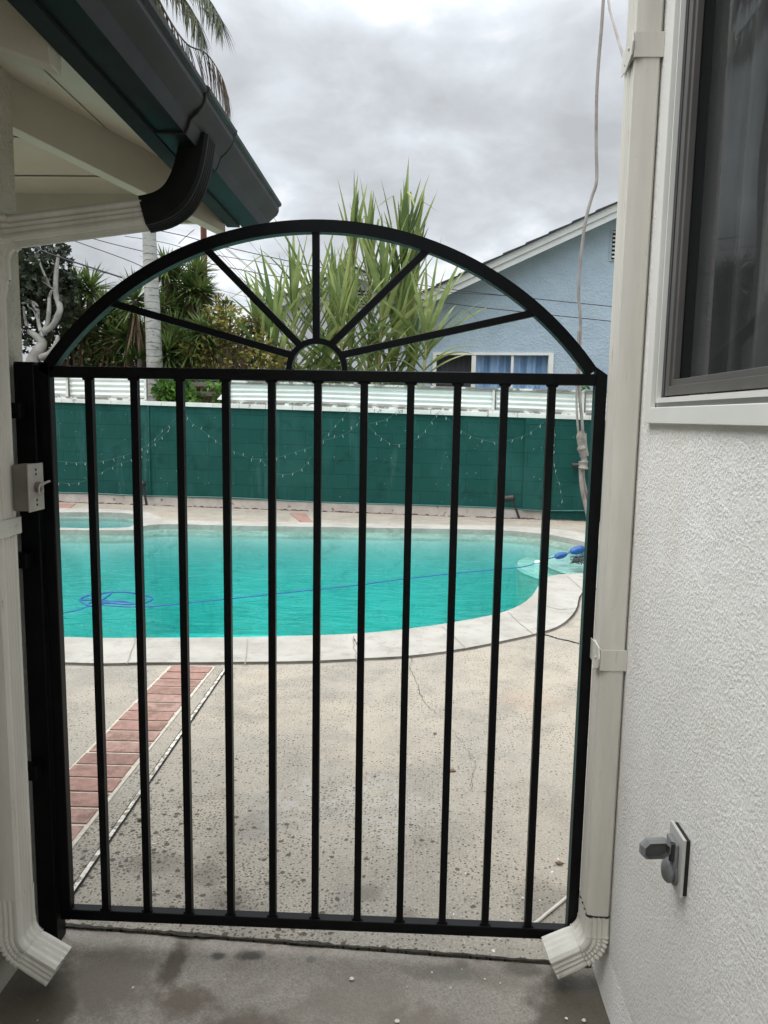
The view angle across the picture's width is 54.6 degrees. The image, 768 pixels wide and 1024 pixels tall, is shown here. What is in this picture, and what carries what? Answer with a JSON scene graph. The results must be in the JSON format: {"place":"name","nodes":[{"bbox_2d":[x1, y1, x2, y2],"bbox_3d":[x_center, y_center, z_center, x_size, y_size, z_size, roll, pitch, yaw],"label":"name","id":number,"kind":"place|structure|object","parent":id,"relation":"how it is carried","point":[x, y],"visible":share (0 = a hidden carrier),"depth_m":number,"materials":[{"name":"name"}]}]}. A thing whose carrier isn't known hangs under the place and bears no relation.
{"place":"outdoors","nodes":[
{"label":"outdoors","id":0,"kind":"place"},
{"bbox_2d":[12,463,50,512],"bbox_3d":[-0.871,-0.060,1.780,0.136,0.113,0.072,1,7,2],"label":"lock box","id":1,"kind":"object","parent":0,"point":[28,483],"visible":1,"depth_m":1.75,"materials":[{"name":"grey metal"}]},
{"bbox_2d":[34,246,121,277],"bbox_3d":[-5.051,-4.121,12.173,1.539,0.563,0.027,1,7,2],"label":"overhead wire","id":2,"kind":"object","parent":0,"point":[78,263],"visible":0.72,"depth_m":12.17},
{"bbox_2d":[75,241,211,305],"bbox_3d":[-4.630,-4.531,14.223,3.222,1.448,0.015,1,7,2],"label":"overhead wire","id":3,"kind":"object","parent":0,"point":[111,254],"visible":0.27,"depth_m":14.19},
{"bbox_2d":[0,928,609,1023],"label":"walkway","id":4,"kind":"structure","parent":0,"point":[97,977],"depth_m":1.91,"materials":[{"name":"concrete"}]},
{"bbox_2d":[21,0,627,397],"label":"sky","id":5,"kind":"structure","parent":0,"point":[491,101],"materials":[{"name":"grey"}]},
{"bbox_2d":[59,502,599,967],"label":"pool deck","id":6,"kind":"structure","parent":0,"point":[425,742],"depth_m":2.89,"materials":[{"name":"concrete"}]},
{"bbox_2d":[59,503,74,507],"bbox_3d":[-5.132,-0.071,11.289,0.727,0.010,1.215,-1,7,-14],"label":"brick band","id":7,"kind":"object","parent":6,"relation":"on","point":[65,505],"visible":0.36,"depth_m":11.51,"materials":[{"name":"brick"}]},
{"bbox_2d":[69,666,214,848],"bbox_3d":[-1.147,1.049,3.239,0.264,0.060,2.152,1,7,2],"label":"brick band","id":8,"kind":"object","parent":6,"relation":"on","point":[164,710],"visible":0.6,"depth_m":3.25,"materials":[{"name":"red brick"}]},
{"bbox_2d":[74,669,223,894],"bbox_3d":[-0.928,1.028,3.222,0.027,0.004,2.100,1,7,1],"label":"joint strip","id":9,"kind":"object","parent":6,"relation":"on","point":[82,876],"visible":0.73,"depth_m":2.79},
{"bbox_2d":[289,513,311,521],"bbox_3d":[-1.182,0.087,10.582,0.241,0.010,1.028,-1,7,-12],"label":"brick band","id":10,"kind":"object","parent":6,"relation":"on","point":[302,517],"visible":0.79,"depth_m":10.62,"materials":[{"name":"brick"}]},
{"bbox_2d":[66,923,549,961],"bbox_3d":[-0.202,1.192,2.059,1.507,0.001,0.020,2,7,4],"label":"dirt joint","id":11,"kind":"object","parent":6,"relation":"on","point":[191,934],"visible":0.88,"depth_m":2.06,"materials":[{"name":"brown soil"}]},
{"bbox_2d":[354,634,576,788],"bbox_3d":[0.760,0.945,4.072,1.444,0.012,2.025,-1,8,-16],"label":"deck crack","id":12,"kind":"object","parent":6,"relation":"on","point":[437,713],"visible":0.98,"depth_m":4.24,"materials":[{"name":"grey concrete"}]},
{"bbox_2d":[509,896,565,921],"bbox_3d":[0.511,1.180,2.222,0.326,0.009,0.050,-4,9,-32],"label":"expansion joint","id":13,"kind":"object","parent":6,"relation":"on","point":[551,909],"visible":0.34,"depth_m":2.20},
{"bbox_2d":[575,0,604,514],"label":"service cable","id":14,"kind":"object","parent":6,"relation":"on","point":[582,447],"visible":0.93,"depth_m":10.26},
{"bbox_2d":[60,517,598,637],"bbox_3d":[-0.868,1.210,7.793,9.206,1.395,5.954,1,7,2],"label":"pool basin","id":15,"kind":"object","parent":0,"point":[250,617],"visible":0.2,"depth_m":9.78,"materials":[{"name":"liquid"}]},
{"bbox_2d":[60,518,131,527],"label":"spa water","id":16,"kind":"structure","parent":15,"relation":"in","point":[99,520],"depth_m":10.33,"materials":[{"name":"teal liquid"}]},
{"bbox_2d":[61,534,597,620],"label":"pool water","id":17,"kind":"structure","parent":15,"relation":"in","point":[291,542],"depth_m":8.67,"materials":[{"name":"teal liquid"}]},
{"bbox_2d":[78,591,153,605],"bbox_3d":[-2.271,0.733,6.329,0.612,0.015,0.474,-1,7,-14],"label":"hose coil","id":18,"kind":"object","parent":17,"relation":"on","point":[104,601],"visible":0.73,"depth_m":6.24,"materials":[{"name":"blue plastic"}]},
{"bbox_2d":[63,563,534,613],"bbox_3d":[-0.472,0.681,6.981,5.178,0.011,0.254,-3,8,-29],"label":"pool rope","id":19,"kind":"object","parent":17,"relation":"on","point":[291,591],"visible":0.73,"depth_m":6.65,"materials":[{"name":"blue plastic"}]},
{"bbox_2d":[554,552,566,558],"bbox_3d":[2.024,0.498,8.527,0.164,0.084,0.080,-2,8,-22],"label":"pool float","id":20,"kind":"object","parent":17,"relation":"on","point":[562,555],"visible":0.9,"depth_m":8.50,"materials":[{"name":"blue plastic"}]},
{"bbox_2d":[569,546,583,554],"bbox_3d":[2.312,0.456,8.892,0.207,0.106,0.100,-1,7,-13],"label":"pool float","id":21,"kind":"object","parent":17,"relation":"on","point":[579,549],"visible":0.76,"depth_m":8.85,"materials":[{"name":"blue plastic"}]},
{"bbox_2d":[95,239,610,321],"bbox_3d":[-0.758,-4.449,14.089,10.409,1.554,0.015,1,7,2],"label":"overhead wire","id":22,"kind":"object","parent":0,"point":[374,292],"visible":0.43,"depth_m":14.07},
{"bbox_2d":[570,555,583,564],"bbox_3d":[2.194,0.528,8.261,0.245,0.065,0.618,3,7,14],"label":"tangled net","id":23,"kind":"object","parent":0,"point":[579,560],"visible":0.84,"depth_m":8.20,"materials":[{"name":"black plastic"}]},
{"label":"ground","id":24,"kind":"structure","parent":0,"visible":0},
{"bbox_2d":[18,243,82,362],"bbox_3d":[-6.222,-3.368,12.725,2.219,2.843,1.570,1,7,2],"label":"fig tree","id":25,"kind":"object","parent":24,"relation":"on","point":[42,278],"visible":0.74,"depth_m":12.49,"materials":[{"name":"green plant"}]},
{"bbox_2d":[40,318,123,397],"bbox_3d":[-5.365,-1.908,13.338,1.922,3.139,1.187,1,7,2],"label":"shrub","id":26,"kind":"object","parent":24,"relation":"on","point":[77,356],"visible":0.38,"depth_m":13.06,"materials":[{"name":"green plant"}]},
{"bbox_2d":[55,261,128,397],"bbox_3d":[-5.314,-2.443,13.543,2.130,4.282,1.305,5,8,27],"label":"yucca tree","id":27,"kind":"object","parent":24,"relation":"on","point":[91,292],"visible":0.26,"depth_m":13.21,"materials":[{"name":"green plant"}]},
{"bbox_2d":[0,0,239,992],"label":"cream stucco house","id":28,"kind":"structure","parent":24,"relation":"on","point":[76,129],"depth_m":1.91,"materials":[{"name":"paint"}]},
{"bbox_2d":[11,362,65,939],"bbox_3d":[-0.911,0.407,1.944,0.064,1.572,0.093,1,7,2],"label":"gate post","id":29,"kind":"object","parent":28,"relation":"attached to","point":[25,409],"visible":0.62,"depth_m":1.94,"materials":[{"name":"black metal"}]},
{"bbox_2d":[38,219,607,938],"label":"arched gate","id":30,"kind":"structure","parent":29,"relation":"attached to","point":[50,367],"depth_m":1.90,"materials":[{"name":"black metal"}]},
{"bbox_2d":[0,132,215,986],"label":"downspout","id":31,"kind":"object","parent":28,"relation":"attached to","point":[30,947],"visible":1,"depth_m":1.74,"materials":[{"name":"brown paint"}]},
{"bbox_2d":[37,0,281,226],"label":"rain gutter","id":32,"kind":"object","parent":28,"relation":"attached to","point":[135,53],"visible":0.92,"depth_m":1.43,"materials":[{"name":"teal paint"}]},
{"bbox_2d":[87,266,165,400],"bbox_3d":[-4.483,-2.196,13.060,1.923,3.946,1.170,7,9,40],"label":"yucca tree","id":33,"kind":"object","parent":24,"relation":"on","point":[130,328],"visible":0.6,"depth_m":12.79,"materials":[{"name":"green plant"}]},
{"bbox_2d":[110,336,145,398],"bbox_3d":[-4.236,-1.732,12.957,1.169,2.909,0.360,1,7,2],"label":"fan palm","id":34,"kind":"object","parent":24,"relation":"on","point":[140,361],"visible":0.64,"depth_m":12.80,"materials":[{"name":"green plant"}]},
{"bbox_2d":[138,244,222,386],"bbox_3d":[-3.778,-2.598,13.786,1.647,4.563,1.400,-1,8,-16],"label":"yucca tree","id":35,"kind":"object","parent":24,"relation":"on","point":[197,290],"visible":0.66,"depth_m":13.44,"materials":[{"name":"green plant"}]},
{"bbox_2d":[139,304,224,402],"bbox_3d":[-3.426,-1.886,12.924,1.651,3.402,1.372,1,7,2],"label":"yucca tree","id":36,"kind":"object","parent":24,"relation":"on","point":[172,336],"visible":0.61,"depth_m":12.62,"materials":[{"name":"green plant"}]},
{"bbox_2d":[150,366,221,402],"bbox_3d":[-3.116,-1.269,12.196,1.348,2.240,0.875,1,7,2],"label":"vine","id":37,"kind":"object","parent":24,"relation":"on","point":[166,392],"visible":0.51,"depth_m":11.93,"materials":[{"name":"green plant"}]},
{"bbox_2d":[142,0,235,400],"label":"palm tree","id":38,"kind":"object","parent":24,"relation":"on","point":[152,303],"visible":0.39,"depth_m":11.67,"materials":[{"name":"green plant"}]},
{"bbox_2d":[200,226,207,310],"bbox_3d":[-5.672,-5.979,23.619,1.360,8.580,0.312,1,7,2],"label":"utility pole","id":39,"kind":"object","parent":24,"relation":"on","point":[203,232],"visible":0.01,"depth_m":23.26,"materials":[{"name":"brown wood"}]},
{"bbox_2d":[189,380,219,396],"bbox_3d":[-3.051,-1.938,12.081,1.809,0.532,0.050,2,7,8],"label":"board rail","id":40,"kind":"object","parent":24,"relation":"on","point":[201,384],"visible":0.16,"depth_m":12.03,"materials":[{"name":"grey wood"}]},
{"bbox_2d":[119,322,348,402],"bbox_3d":[-2.899,-2.001,13.898,4.664,3.297,1.451,1,7,2],"label":"shrub","id":41,"kind":"object","parent":24,"relation":"on","point":[337,362],"visible":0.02,"depth_m":13.72,"materials":[{"name":"green plant"}]},
{"bbox_2d":[177,293,291,402],"bbox_3d":[-2.539,-1.984,12.858,2.110,3.511,1.103,1,7,2],"label":"shrub","id":42,"kind":"object","parent":24,"relation":"on","point":[232,352],"visible":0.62,"depth_m":12.64,"materials":[{"name":"green plant"}]},
{"bbox_2d":[200,270,309,402],"bbox_3d":[-2.174,-2.216,13.080,1.907,3.914,1.536,1,7,2],"label":"sugarcane","id":43,"kind":"object","parent":24,"relation":"on","point":[255,310],"visible":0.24,"depth_m":12.66,"materials":[{"name":"plant"}]},
{"bbox_2d":[221,247,338,383],"bbox_3d":[-1.848,-2.341,12.954,2.637,4.207,1.915,1,7,2],"label":"sugarcane","id":44,"kind":"object","parent":24,"relation":"on","point":[275,304],"visible":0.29,"depth_m":12.50,"materials":[{"name":"plant"}]},
{"bbox_2d":[229,235,371,403],"bbox_3d":[-1.403,-2.663,12.995,2.822,4.849,1.330,1,7,2],"label":"sugarcane","id":45,"kind":"object","parent":24,"relation":"on","point":[294,279],"visible":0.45,"depth_m":12.88,"materials":[{"name":"plant"}]},
{"bbox_2d":[257,218,384,405],"bbox_3d":[-1.096,-2.699,13.242,2.321,4.864,1.642,1,7,2],"label":"sugarcane","id":46,"kind":"object","parent":24,"relation":"on","point":[302,354],"visible":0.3,"depth_m":13.04,"materials":[{"name":"plant"}]},
{"bbox_2d":[59,500,583,520],"bbox_3d":[-1.106,-0.005,11.449,15.121,0.059,0.230,2,7,8],"label":"soil strip","id":47,"kind":"object","parent":24,"relation":"on","point":[331,511],"visible":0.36,"depth_m":11.36,"materials":[{"name":"brown soil"}]},
{"bbox_2d":[142,481,147,504],"bbox_3d":[-3.836,-0.296,11.752,0.184,0.403,0.097,1,7,2],"label":"garden spotlight","id":48,"kind":"object","parent":47,"relation":"on","point":[144,491],"visible":0.56,"depth_m":11.75,"materials":[{"name":"black plastic"}]},
{"bbox_2d":[505,495,520,518],"bbox_3d":[1.879,-0.070,10.912,0.268,0.371,0.097,1,7,2],"label":"garden spotlight","id":49,"kind":"object","parent":47,"relation":"on","point":[508,498],"visible":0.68,"depth_m":10.88,"materials":[{"name":"black plastic"}]},
{"bbox_2d":[59,508,598,665],"bbox_3d":[-1.446,0.478,7.670,9.200,0.067,6.842,1,7,2],"label":"pool coping","id":50,"kind":"object","parent":24,"relation":"on","point":[564,591],"visible":0.54,"depth_m":4.98,"materials":[{"name":"concrete"}]},
{"bbox_2d":[65,593,581,663],"bbox_3d":[0.915,0.757,5.533,6.001,0.001,1.001,-4,9,-33],"label":"coping joint","id":51,"kind":"object","parent":50,"relation":"on","point":[350,659],"visible":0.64,"depth_m":4.43,"materials":[{"name":"grey concrete"}]},
{"bbox_2d":[126,576,581,663],"bbox_3d":[0.312,0.777,5.283,4.107,0.001,1.252,-4,9,-33],"label":"coping crack","id":52,"kind":"object","parent":50,"relation":"on","point":[353,639],"visible":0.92,"depth_m":4.70,"materials":[{"name":"grey concrete"}]},
{"bbox_2d":[55,398,605,520],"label":"block wall","id":53,"kind":"structure","parent":24,"relation":"on","point":[432,459],"depth_m":11.38,"materials":[{"name":"green paint"}]},
{"bbox_2d":[54,378,147,400],"bbox_3d":[-6.375,-2.123,12.111,5.397,0.554,0.110,2,7,8],"label":"corrugated fence","id":54,"kind":"object","parent":53,"relation":"on","point":[73,388],"visible":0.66,"depth_m":11.83,"materials":[{"name":"white plastic"}]},
{"bbox_2d":[58,422,175,485],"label":"string lights","id":55,"kind":"object","parent":53,"relation":"attached to","point":[120,463],"visible":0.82,"depth_m":11.86,"materials":[{"name":"plastic"}]},
{"bbox_2d":[186,415,357,461],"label":"string lights","id":56,"kind":"object","parent":53,"relation":"hanging from","point":[280,456],"visible":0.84,"depth_m":11.43,"materials":[{"name":"plastic"}]},
{"bbox_2d":[59,492,600,511],"bbox_3d":[-1.297,-0.165,11.494,9.123,0.055,0.021,2,7,8],"label":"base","id":57,"kind":"object","parent":53,"relation":"attached to","point":[323,502],"visible":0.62,"depth_m":11.41,"materials":[{"name":"green paint"}]},
{"bbox_2d":[231,380,606,415],"bbox_3d":[2.745,-1.587,10.786,10.484,0.529,0.110,2,7,8],"label":"corrugated fence","id":58,"kind":"object","parent":53,"relation":"on","point":[532,401],"visible":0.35,"depth_m":11.11,"materials":[{"name":"white plastic"}]},
{"bbox_2d":[581,386,590,391],"bbox_3d":[2.871,-1.843,10.675,0.219,0.259,0.428,3,7,13],"label":"weed","id":59,"kind":"object","parent":58,"relation":"attached to","point":[587,387],"visible":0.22,"depth_m":10.54,"materials":[{"name":"green plant"}]},
{"bbox_2d":[553,427,562,501],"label":"string lights","id":60,"kind":"object","parent":53,"relation":"attached to","point":[553,457],"visible":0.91,"depth_m":10.82,"materials":[{"name":"plastic"}]},
{"bbox_2d":[572,463,588,467],"bbox_3d":[2.842,-0.674,10.761,0.248,0.071,0.116,1,7,2],"label":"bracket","id":61,"kind":"object","parent":53,"relation":"attached to","point":[575,465],"visible":0.45,"depth_m":10.73,"materials":[{"name":"grey metal"}]},
{"bbox_2d":[293,240,367,404],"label":"sugarcane","id":62,"kind":"object","parent":24,"relation":"on","point":[326,348],"visible":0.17,"depth_m":13.41,"materials":[{"name":"plant"}]},
{"bbox_2d":[265,266,401,406],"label":"white house","id":63,"kind":"structure","parent":24,"relation":"on","point":[308,334],"depth_m":21.56,"materials":[{"name":"paint"}]},
{"bbox_2d":[286,242,399,404],"bbox_3d":[-0.784,-2.372,12.696,2.334,4.363,0.957,3,8,15],"label":"sugarcane","id":64,"kind":"object","parent":24,"relation":"on","point":[334,284],"visible":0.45,"depth_m":12.59,"materials":[{"name":"plant"}]},
{"bbox_2d":[337,176,366,382],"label":"sugarcane","id":65,"kind":"object","parent":24,"relation":"on","point":[353,242],"visible":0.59,"depth_m":12.83,"materials":[{"name":"plant"}]},
{"bbox_2d":[341,179,389,405],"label":"sugarcane","id":66,"kind":"object","parent":24,"relation":"on","point":[369,218],"visible":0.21,"depth_m":13.10,"materials":[{"name":"plant"}]},
{"bbox_2d":[324,208,441,385],"bbox_3d":[0.012,-2.690,12.944,2.061,4.958,1.272,3,8,14],"label":"sugarcane","id":67,"kind":"object","parent":24,"relation":"on","point":[383,271],"visible":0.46,"depth_m":12.67,"materials":[{"name":"plant"}]},
{"bbox_2d":[357,159,444,406],"bbox_3d":[0.247,-3.142,13.014,1.564,5.845,1.114,0,7,-11],"label":"sugarcane","id":68,"kind":"object","parent":24,"relation":"on","point":[402,299],"visible":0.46,"depth_m":12.71,"materials":[{"name":"plant"}]},
{"bbox_2d":[391,190,435,387],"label":"sugarcane","id":69,"kind":"object","parent":24,"relation":"on","point":[412,317],"visible":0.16,"depth_m":13.04,"materials":[{"name":"plant"}]},
{"bbox_2d":[367,237,489,407],"bbox_3d":[0.728,-2.339,12.756,2.212,4.335,1.407,1,7,2],"label":"sugarcane","id":70,"kind":"object","parent":24,"relation":"on","point":[425,316],"visible":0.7,"depth_m":12.63,"materials":[{"name":"plant"}]},
{"bbox_2d":[394,201,617,412],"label":"blue house","id":71,"kind":"structure","parent":24,"relation":"on","point":[544,266],"depth_m":15.38,"materials":[{"name":"paint"}]},
{"bbox_2d":[125,236,499,295],"bbox_3d":[-1.269,-4.750,14.373,7.547,1.058,0.011,1,7,2],"label":"overhead wire","id":72,"kind":"object","parent":71,"relation":"attached to","point":[304,269],"visible":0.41,"depth_m":14.40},
{"bbox_2d":[161,231,611,306],"bbox_3d":[0.069,-4.591,14.040,8.727,1.331,0.015,1,7,2],"label":"overhead wire","id":73,"kind":"object","parent":71,"relation":"attached to","point":[418,284],"visible":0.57,"depth_m":14.04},
{"bbox_2d":[432,352,553,391],"bbox_3d":[2.292,-2.931,15.825,2.526,0.880,0.252,2,7,8],"label":"window","id":74,"kind":"structure","parent":71,"relation":"in","point":[485,362],"depth_m":15.81,"materials":[{"name":"glass"}]},
{"bbox_2d":[591,0,767,1023],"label":"white stucco house","id":75,"kind":"structure","parent":24,"relation":"on","point":[693,754],"depth_m":1.42,"materials":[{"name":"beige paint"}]},
{"bbox_2d":[541,0,664,978],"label":"downspout","id":76,"kind":"object","parent":75,"relation":"attached to","point":[581,941],"visible":1,"depth_m":1.75,"materials":[{"name":"beige paint"}]},
{"bbox_2d":[607,0,624,66],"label":"thin cable","id":77,"kind":"object","parent":76,"relation":"attached to","point":[615,29],"visible":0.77,"depth_m":2.04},
{"bbox_2d":[639,820,690,897],"bbox_3d":[0.526,0.656,1.411,0.099,0.115,0.072,1,7,2],"label":"outdoor outlet","id":78,"kind":"object","parent":75,"relation":"attached to","point":[672,850],"visible":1,"depth_m":1.39,"materials":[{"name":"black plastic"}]},
{"bbox_2d":[644,0,767,425],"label":"window","id":79,"kind":"structure","parent":75,"relation":"in","point":[735,385],"depth_m":1.44,"materials":[{"name":"white plastic"}]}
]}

